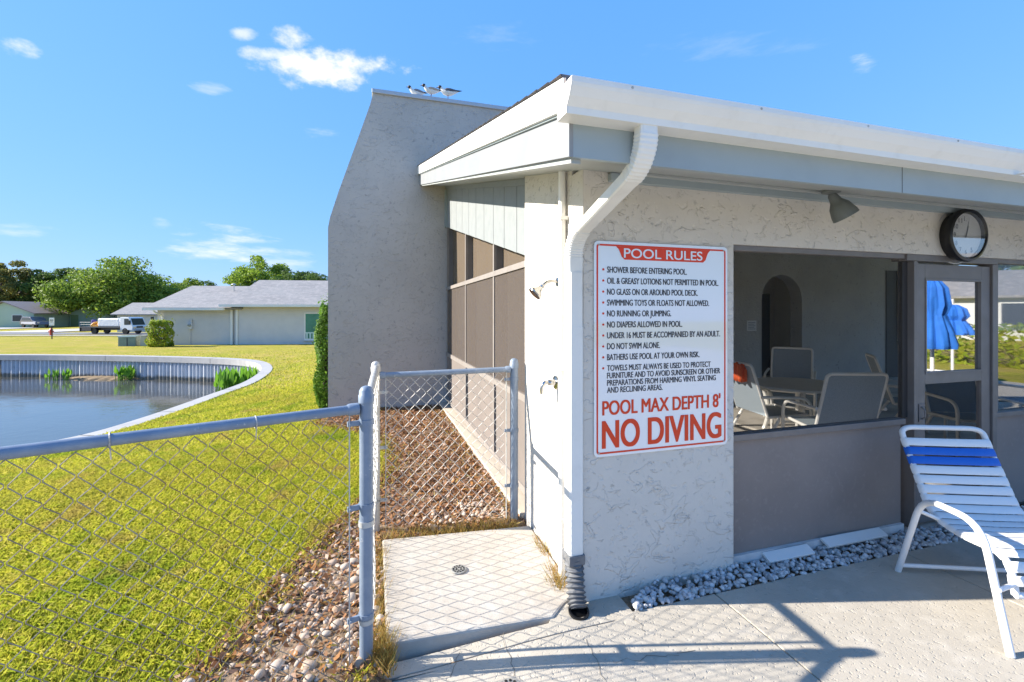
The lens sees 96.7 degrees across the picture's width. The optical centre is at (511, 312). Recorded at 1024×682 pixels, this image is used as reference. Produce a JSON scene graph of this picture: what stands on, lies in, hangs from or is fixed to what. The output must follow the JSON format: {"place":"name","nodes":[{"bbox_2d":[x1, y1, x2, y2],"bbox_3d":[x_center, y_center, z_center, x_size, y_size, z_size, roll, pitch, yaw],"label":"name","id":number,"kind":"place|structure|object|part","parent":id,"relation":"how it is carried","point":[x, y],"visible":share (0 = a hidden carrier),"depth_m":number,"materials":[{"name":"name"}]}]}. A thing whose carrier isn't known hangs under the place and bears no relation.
{"place":"outdoors","nodes":[
{"label":"outdoors","id":0,"kind":"place"},
{"bbox_2d":[0,329,78,331],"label":"driveway road","id":1,"kind":"structure","parent":0,"point":[57,330],"depth_m":61.92,"materials":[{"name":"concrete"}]},
{"bbox_2d":[0,335,121,335],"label":"pavement","id":2,"kind":"structure","parent":0,"point":[61,335],"depth_m":46.50,"materials":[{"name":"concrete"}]},
{"bbox_2d":[0,332,147,334],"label":"road","id":3,"kind":"structure","parent":0,"point":[64,333],"depth_m":53.62,"materials":[{"name":"grey asphalt"}]},
{"bbox_2d":[79,317,145,333],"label":"flatbed truck","id":4,"kind":"object","parent":3,"relation":"on","point":[137,325],"visible":0.94,"depth_m":52.19,"materials":[{"name":"white metal"}]},
{"bbox_2d":[91,322,98,326],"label":"orange gear","id":5,"kind":"object","parent":4,"relation":"on","point":[93,324],"visible":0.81,"depth_m":52.43,"materials":[{"name":"orange"}]},
{"bbox_2d":[98,318,119,326],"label":"tank","id":6,"kind":"object","parent":4,"relation":"on","point":[108,322],"visible":0.71,"depth_m":52.10,"materials":[{"name":"white metal"}]},
{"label":"side window","id":7,"kind":"part","parent":4,"relation":"part of","materials":[{"name":"grey glass"}]},
{"bbox_2d":[0,377,234,446],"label":"pond water","id":8,"kind":"structure","parent":0,"point":[36,409],"depth_m":15.12,"materials":[{"name":"blue liquid"}]},
{"bbox_2d":[44,368,71,380],"bbox_3d":[-20.100,2.733,20.188,1.011,0.579,0.560,0,0,-17],"label":"pond plant","id":9,"kind":"object","parent":8,"relation":"in","point":[68,373],"visible":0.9,"depth_m":20.11,"materials":[{"name":"green plant"}]},
{"bbox_2d":[70,375,143,380],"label":"mud bank","id":10,"kind":"structure","parent":8,"relation":"in","point":[99,378],"depth_m":20.37,"materials":[{"name":"brown soil"}]},
{"bbox_2d":[114,364,134,380],"bbox_3d":[-17.195,2.665,20.218,0.711,0.716,0.630,0,0,-17],"label":"pond plant","id":11,"kind":"object","parent":10,"relation":"on","point":[129,371],"visible":0.95,"depth_m":20.08,"materials":[{"name":"green plant"}]},
{"bbox_2d":[214,364,257,391],"bbox_3d":[-10.351,2.523,17.323,1.475,1.000,1.601,0,0,-17],"label":"pond plant","id":12,"kind":"object","parent":8,"relation":"on","point":[226,378],"visible":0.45,"depth_m":16.82,"materials":[{"name":"green plant"}]},
{"bbox_2d":[0,433,399,681],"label":"grass","id":13,"kind":"structure","parent":0,"point":[23,534],"depth_m":3.04,"materials":[{"name":"green plant"}]},
{"bbox_2d":[105,349,317,433],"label":"grass","id":14,"kind":"structure","parent":0,"point":[277,384],"depth_m":11.32,"materials":[{"name":"green plant"}]},
{"bbox_2d":[186,407,526,681],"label":"planting bed ground","id":15,"kind":"structure","parent":0,"point":[229,677],"depth_m":2.62,"materials":[{"name":"brown soil"}]},
{"bbox_2d":[0,385,373,681],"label":"chain link fence","id":16,"kind":"object","parent":15,"relation":"on","point":[362,408],"visible":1,"depth_m":1.77,"materials":[{"name":"metal"}]},
{"bbox_2d":[182,523,384,681],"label":"pebbles","id":17,"kind":"object","parent":15,"relation":"on","point":[302,649],"visible":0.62,"depth_m":2.28,"materials":[{"name":"beige stone"}]},
{"bbox_2d":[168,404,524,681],"bbox_3d":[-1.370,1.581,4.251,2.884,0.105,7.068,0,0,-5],"label":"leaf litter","id":18,"kind":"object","parent":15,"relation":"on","point":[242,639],"visible":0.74,"depth_m":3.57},
{"bbox_2d":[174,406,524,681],"bbox_3d":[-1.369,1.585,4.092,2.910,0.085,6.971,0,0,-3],"label":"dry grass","id":19,"kind":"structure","parent":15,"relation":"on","point":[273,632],"depth_m":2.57,"materials":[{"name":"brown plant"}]},
{"bbox_2d":[358,361,380,626],"bbox_3d":[-0.825,1.027,2.682,0.070,1.346,1.320,0,0,-15],"label":"chain link fence","id":20,"kind":"object","parent":15,"relation":"on","point":[374,381],"visible":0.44,"depth_m":2.87,"materials":[{"name":"metal"}]},
{"bbox_2d":[373,358,518,527],"bbox_3d":[-0.483,1.000,3.382,1.087,1.299,0.070,0,0,-11],"label":"chain link fence","id":21,"kind":"object","parent":15,"relation":"on","point":[513,379],"visible":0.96,"depth_m":3.42,"materials":[{"name":"metal"}]},
{"bbox_2d":[397,493,507,527],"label":"pebbles","id":22,"kind":"object","parent":15,"relation":"on","point":[485,510],"visible":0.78,"depth_m":3.54,"materials":[{"name":"beige stone"}]},
{"bbox_2d":[360,509,566,679],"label":"weeds","id":23,"kind":"object","parent":15,"relation":"on","point":[387,653],"visible":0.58,"depth_m":2.67,"materials":[{"name":"brown plant"}]},
{"bbox_2d":[382,526,569,662],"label":"gate pavement","id":24,"kind":"structure","parent":0,"point":[499,587],"depth_m":2.60,"materials":[{"name":"concrete"}]},
{"bbox_2d":[451,565,466,573],"bbox_3d":[-0.326,1.571,2.781,0.096,0.008,0.096,0,0,-17],"label":"drain cover","id":25,"kind":"object","parent":24,"relation":"on","point":[458,569],"visible":1,"depth_m":2.77,"materials":[{"name":"silver metal"}]},
{"bbox_2d":[382,595,632,680],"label":"paving strip","id":26,"kind":"object","parent":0,"point":[608,609],"visible":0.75,"depth_m":2.26,"materials":[{"name":"concrete"}]},
{"bbox_2d":[0,326,1023,681],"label":"lawn","id":27,"kind":"structure","parent":0,"point":[1010,356],"depth_m":22.53,"materials":[{"name":"green plant"}]},
{"bbox_2d":[0,259,40,301],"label":"oak tree","id":28,"kind":"object","parent":27,"relation":"on","point":[9,283],"visible":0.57,"depth_m":88.14,"materials":[{"name":"green plant"}]},
{"bbox_2d":[0,301,70,327],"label":"bungalow","id":29,"kind":"object","parent":27,"relation":"on","point":[12,313],"visible":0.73,"depth_m":75.88,"materials":[{"name":"grey"}]},
{"bbox_2d":[12,315,22,321],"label":"window","id":30,"kind":"structure","parent":29,"relation":"in","point":[15,318],"depth_m":75.60,"materials":[{"name":"grey glass"}]},
{"bbox_2d":[10,267,90,301],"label":"oak tree","id":31,"kind":"object","parent":27,"relation":"on","point":[60,273],"visible":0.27,"depth_m":88.50,"materials":[{"name":"green plant"}]},
{"bbox_2d":[49,318,53,338],"bbox_3d":[-36.996,1.380,36.586,0.320,1.880,0.070,0,0,-17],"label":"street sign","id":32,"kind":"object","parent":27,"relation":"on","point":[51,322],"visible":0.91,"depth_m":36.58,"materials":[{"name":"white metal"}]},
{"bbox_2d":[67,307,116,325],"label":"bungalow","id":33,"kind":"object","parent":27,"relation":"on","point":[77,317],"visible":0.25,"depth_m":82.65,"materials":[{"name":"green paint"}]},
{"bbox_2d":[71,315,77,325],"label":"door","id":34,"kind":"structure","parent":33,"relation":"in","point":[74,318],"depth_m":82.52,"materials":[{"name":"green wood"}]},
{"bbox_2d":[31,256,189,317],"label":"oak tree","id":35,"kind":"object","parent":27,"relation":"on","point":[118,284],"visible":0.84,"depth_m":79.68,"materials":[{"name":"green plant"}]},
{"bbox_2d":[117,335,139,345],"bbox_3d":[-22.864,1.720,27.196,0.930,0.660,0.660,0,0,-17],"label":"utility box","id":36,"kind":"object","parent":27,"relation":"on","point":[128,340],"visible":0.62,"depth_m":26.95,"materials":[{"name":"green metal"}]},
{"bbox_2d":[110,303,156,331],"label":"bungalow","id":37,"kind":"object","parent":27,"relation":"on","point":[134,310],"visible":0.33,"depth_m":59.63,"materials":[{"name":"grey"}]},
{"bbox_2d":[0,354,272,439],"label":"pond wall","id":38,"kind":"structure","parent":27,"relation":"on","point":[188,368],"depth_m":20.37,"materials":[{"name":"concrete"}]},
{"bbox_2d":[140,335,148,345],"bbox_3d":[-22.050,1.710,27.300,0.360,0.680,0.360,0,0,-17],"label":"utility box","id":39,"kind":"object","parent":27,"relation":"on","point":[142,339],"visible":0.61,"depth_m":27.14,"materials":[{"name":"grey plastic"}]},
{"bbox_2d":[144,318,177,346],"bbox_3d":[-20.402,1.323,26.397,1.407,2.001,1.260,0,0,-17],"label":"hedge","id":40,"kind":"object","parent":27,"relation":"on","point":[161,338],"visible":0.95,"depth_m":26.08,"materials":[{"name":"green plant"}]},
{"bbox_2d":[158,277,203,298],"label":"oak tree","id":41,"kind":"object","parent":27,"relation":"on","point":[193,282],"visible":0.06,"depth_m":98.70,"materials":[{"name":"green plant"}]},
{"bbox_2d":[0,379,391,485],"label":"grass","id":42,"kind":"structure","parent":27,"relation":"on","point":[92,454],"depth_m":5.95,"materials":[{"name":"green plant"}]},
{"bbox_2d":[198,280,217,285],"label":"oak tree","id":43,"kind":"object","parent":27,"relation":"on","point":[210,283],"visible":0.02,"depth_m":103.55,"materials":[{"name":"green plant"}]},
{"bbox_2d":[142,280,327,344],"bbox_3d":[-13.539,-0.070,33.652,19.000,4.541,10.620,0,0,-7],"label":"bungalow","id":44,"kind":"object","parent":27,"relation":"on","point":[258,312],"visible":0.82,"depth_m":28.71,"materials":[{"name":"grey paint"}]},
{"bbox_2d":[303,313,319,340],"bbox_3d":[-12.713,0.930,28.997,1.100,1.820,0.100,0,0,-7],"label":"window","id":45,"kind":"structure","parent":44,"relation":"in","point":[310,319],"depth_m":28.97,"materials":[{"name":"green glass"}]},
{"bbox_2d":[220,254,292,285],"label":"oak tree","id":46,"kind":"object","parent":27,"relation":"on","point":[249,276],"visible":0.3,"depth_m":60.05,"materials":[{"name":"green plant"}]},
{"bbox_2d":[269,268,327,280],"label":"oak tree","id":47,"kind":"object","parent":27,"relation":"on","point":[305,275],"visible":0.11,"depth_m":58.60,"materials":[{"name":"green plant"}]},
{"bbox_2d":[312,295,327,408],"bbox_3d":[-3.099,0.796,7.814,0.606,2.229,0.730,0,0,-17],"label":"shrub","id":48,"kind":"object","parent":27,"relation":"on","point":[320,380],"visible":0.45,"depth_m":7.56,"materials":[{"name":"green plant"}]},
{"bbox_2d":[328,74,1023,600],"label":"pool house","id":49,"kind":"structure","parent":27,"relation":"on","point":[442,240],"depth_m":3.21,"materials":[{"name":"paint"}]},
{"bbox_2d":[408,85,426,94],"bbox_3d":[-1.614,-3.754,7.750,0.391,0.152,0.112,0,0,-29],"label":"gull","id":50,"kind":"object","parent":49,"relation":"on","point":[416,91],"visible":0.98,"depth_m":7.70,"materials":[{"name":"white"}]},
{"bbox_2d":[420,84,440,95],"bbox_3d":[-1.373,-3.786,7.821,0.412,0.233,0.118,0,0,-22],"label":"gull","id":51,"kind":"object","parent":49,"relation":"on","point":[430,90],"visible":0.98,"depth_m":7.78,"materials":[{"name":"white"}]},
{"bbox_2d":[436,85,460,95],"bbox_3d":[-1.093,-3.797,7.903,0.453,0.256,0.130,0,0,-11],"label":"gull","id":52,"kind":"object","parent":49,"relation":"on","point":[448,92],"visible":0.97,"depth_m":7.86,"materials":[{"name":"white"}]},
{"bbox_2d":[529,277,557,298],"bbox_3d":[0.199,-0.148,2.831,0.189,0.139,0.095,0,0,-17],"label":"outdoor shower","id":53,"kind":"object","parent":49,"relation":"attached to","point":[535,292],"visible":0.98,"depth_m":2.81,"materials":[{"name":"silver metal"}]},
{"bbox_2d":[540,375,557,393],"bbox_3d":[0.227,0.458,2.871,0.108,0.115,0.090,0,0,-17],"label":"shower valve","id":54,"kind":"object","parent":49,"relation":"attached to","point":[553,382],"visible":0.99,"depth_m":2.86,"materials":[{"name":"silver metal"}]},
{"bbox_2d":[556,171,567,578],"bbox_3d":[0.302,0.394,2.727,0.049,2.472,0.066,0,0,-17],"label":"conduit pipe","id":55,"kind":"object","parent":49,"relation":"attached to","point":[561,218],"visible":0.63,"depth_m":2.71,"materials":[{"name":"white metal"}]},
{"bbox_2d":[564,124,658,555],"bbox_3d":[0.442,0.297,2.191,0.091,2.125,0.772,0,0,-17],"label":"downspout","id":56,"kind":"object","parent":49,"relation":"attached to","point":[629,179],"visible":1,"depth_m":2.47,"materials":[{"name":"white metal"}]},
{"bbox_2d":[563,548,588,620],"bbox_3d":[0.349,1.467,2.469,0.113,0.285,0.215,0,0,-7],"label":"drain hose","id":57,"kind":"object","parent":56,"relation":"attached to","point":[578,608],"visible":1,"depth_m":2.45,"materials":[{"name":"black plastic"}]},
{"bbox_2d":[594,241,726,456],"bbox_3d":[0.887,0.205,2.655,0.902,1.204,0.012,0,0,-17],"label":"pool rules sign","id":58,"kind":"object","parent":49,"relation":"attached to","point":[660,347],"visible":1,"depth_m":2.64,"materials":[{"name":"white"}]},
{"bbox_2d":[747,321,755,330],"bbox_3d":[5.127,0.290,9.735,0.250,0.220,0.008,0,0,-17],"label":"notice","id":59,"kind":"object","parent":49,"relation":"attached to","point":[751,325],"visible":1,"depth_m":9.73,"materials":[{"name":"white paper"}]},
{"bbox_2d":[762,294,769,375],"bbox_3d":[6.081,0.560,11.250,0.700,2.020,0.050,0,0,-17],"label":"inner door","id":60,"kind":"structure","parent":49,"relation":"in","point":[765,297],"depth_m":11.29,"materials":[{"name":"grey"}]},
{"bbox_2d":[734,361,812,427],"bbox_3d":[2.874,1.067,5.194,0.687,1.024,0.664,0,0,-6],"label":"sling chair","id":61,"kind":"object","parent":49,"relation":"on","point":[748,395],"visible":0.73,"depth_m":5.05,"materials":[{"name":"white fabric"}]},
{"bbox_2d":[734,362,746,382],"bbox_3d":[2.531,0.670,5.159,0.098,0.219,0.346,0,0,-6],"label":"cloth","id":62,"kind":"object","parent":61,"relation":"on","point":[740,373],"visible":0.51,"depth_m":5.02,"materials":[{"name":"orange fabric"}]},
{"bbox_2d":[763,347,816,416],"bbox_3d":[4.253,1.067,6.946,0.664,1.024,0.687,0,0,35],"label":"sling chair","id":63,"kind":"object","parent":49,"relation":"on","point":[794,362],"visible":0.63,"depth_m":7.14,"materials":[{"name":"grey fabric"}]},
{"bbox_2d":[757,377,823,428],"bbox_3d":[3.450,1.216,5.450,1.100,0.722,1.100,0,0,-17],"label":"patio table","id":64,"kind":"object","parent":49,"relation":"on","point":[803,386],"visible":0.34,"depth_m":5.46,"materials":[{"name":"grey metal"}]},
{"bbox_2d":[734,245,905,441],"bbox_3d":[2.087,0.193,3.078,1.530,1.224,0.070,0,0,-17],"label":"window frame","id":65,"kind":"structure","parent":49,"relation":"in","point":[889,421],"depth_m":3.04,"materials":[{"name":"grey metal"}]},
{"bbox_2d":[781,372,888,426],"bbox_3d":[3.198,1.067,4.523,0.664,1.024,0.687,0,0,2],"label":"sling chair","id":66,"kind":"object","parent":49,"relation":"on","point":[849,396],"visible":0.73,"depth_m":4.27,"materials":[{"name":"grey fabric"}]},
{"bbox_2d":[821,190,858,222],"bbox_3d":[1.943,-0.625,2.687,0.186,0.193,0.154,0,0,-17],"label":"spotlight","id":67,"kind":"object","parent":49,"relation":"attached to","point":[841,209],"visible":0.97,"depth_m":2.66,"materials":[{"name":"paint"}]},
{"bbox_2d":[865,353,946,438],"bbox_3d":[5.000,1.067,5.827,0.687,1.024,0.664,0,0,28],"label":"sling chair","id":68,"kind":"object","parent":49,"relation":"on","point":[873,363],"visible":0.38,"depth_m":5.81,"materials":[{"name":"grey fabric"}]},
{"bbox_2d":[918,264,989,522],"bbox_3d":[3.343,0.593,3.435,0.820,1.895,0.071,0,0,-17],"label":"door","id":69,"kind":"structure","parent":49,"relation":"in","point":[954,300],"depth_m":3.45,"materials":[{"name":"grey metal"}]},
{"bbox_2d":[939,209,987,263],"bbox_3d":[3.327,-0.565,3.359,0.409,0.409,0.106,0,0,-14],"label":"wall clock","id":70,"kind":"object","parent":49,"relation":"attached to","point":[963,235],"depth_m":3.34,"materials":[{"name":"black plastic"}]},
{"bbox_2d":[925,381,1023,456],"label":"sling chair","id":71,"kind":"object","parent":49,"relation":"on","point":[946,399],"visible":0.41,"depth_m":5.14,"materials":[{"name":"fabric"}]},
{"bbox_2d":[997,259,1023,416],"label":"window frame","id":72,"kind":"structure","parent":49,"relation":"in","point":[1014,411],"depth_m":3.61,"materials":[{"name":"grey metal"}]},
{"bbox_2d":[999,402,1023,409],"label":"sling chair","id":73,"kind":"object","parent":49,"relation":"on","point":[1002,405],"visible":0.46,"depth_m":4.57,"materials":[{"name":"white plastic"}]},
{"bbox_2d":[0,0,1023,330],"label":"sky","id":74,"kind":"structure","parent":0,"point":[191,138],"materials":[{"name":"blue"}]},
{"bbox_2d":[392,527,1023,681],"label":"pool deck","id":75,"kind":"structure","parent":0,"point":[881,619],"depth_m":2.24,"materials":[{"name":"concrete"}]},
{"bbox_2d":[500,678,519,681],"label":"drain cover","id":76,"kind":"object","parent":75,"relation":"on","point":[509,680],"visible":1,"depth_m":1.99,"materials":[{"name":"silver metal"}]},
{"bbox_2d":[894,425,1023,657],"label":"strap chair","id":77,"kind":"object","parent":75,"relation":"on","point":[932,504],"visible":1,"depth_m":2.75,"materials":[{"name":"white plastic"}]},
{"bbox_2d":[621,504,1023,610],"bbox_3d":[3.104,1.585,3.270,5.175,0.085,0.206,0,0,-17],"label":"gravel","id":78,"kind":"structure","parent":0,"point":[931,535],"depth_m":2.82,"materials":[{"name":"grey gravel"}]},
{"bbox_2d":[762,544,814,563],"bbox_3d":[1.772,1.545,2.914,0.350,0.016,0.070,-2,25,-14],"label":"board","id":79,"kind":"object","parent":78,"relation":"on","point":[788,553],"visible":1,"depth_m":2.90,"materials":[{"name":"white paint"}]},
{"bbox_2d":[820,527,887,547],"bbox_3d":[2.336,1.535,3.102,0.560,0.017,0.070,1,24,-18],"label":"board","id":80,"kind":"object","parent":78,"relation":"on","point":[852,537],"visible":1,"depth_m":3.09,"materials":[{"name":"white paint"}]},
{"label":"driveway road","id":81,"kind":"structure","parent":0,"visible":0},
{"bbox_2d":[20,317,48,327],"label":"parked car","id":82,"kind":"object","parent":81,"relation":"on","point":[34,322],"visible":0.98,"depth_m":74.04,"materials":[{"name":"grey paint"}]}
]}

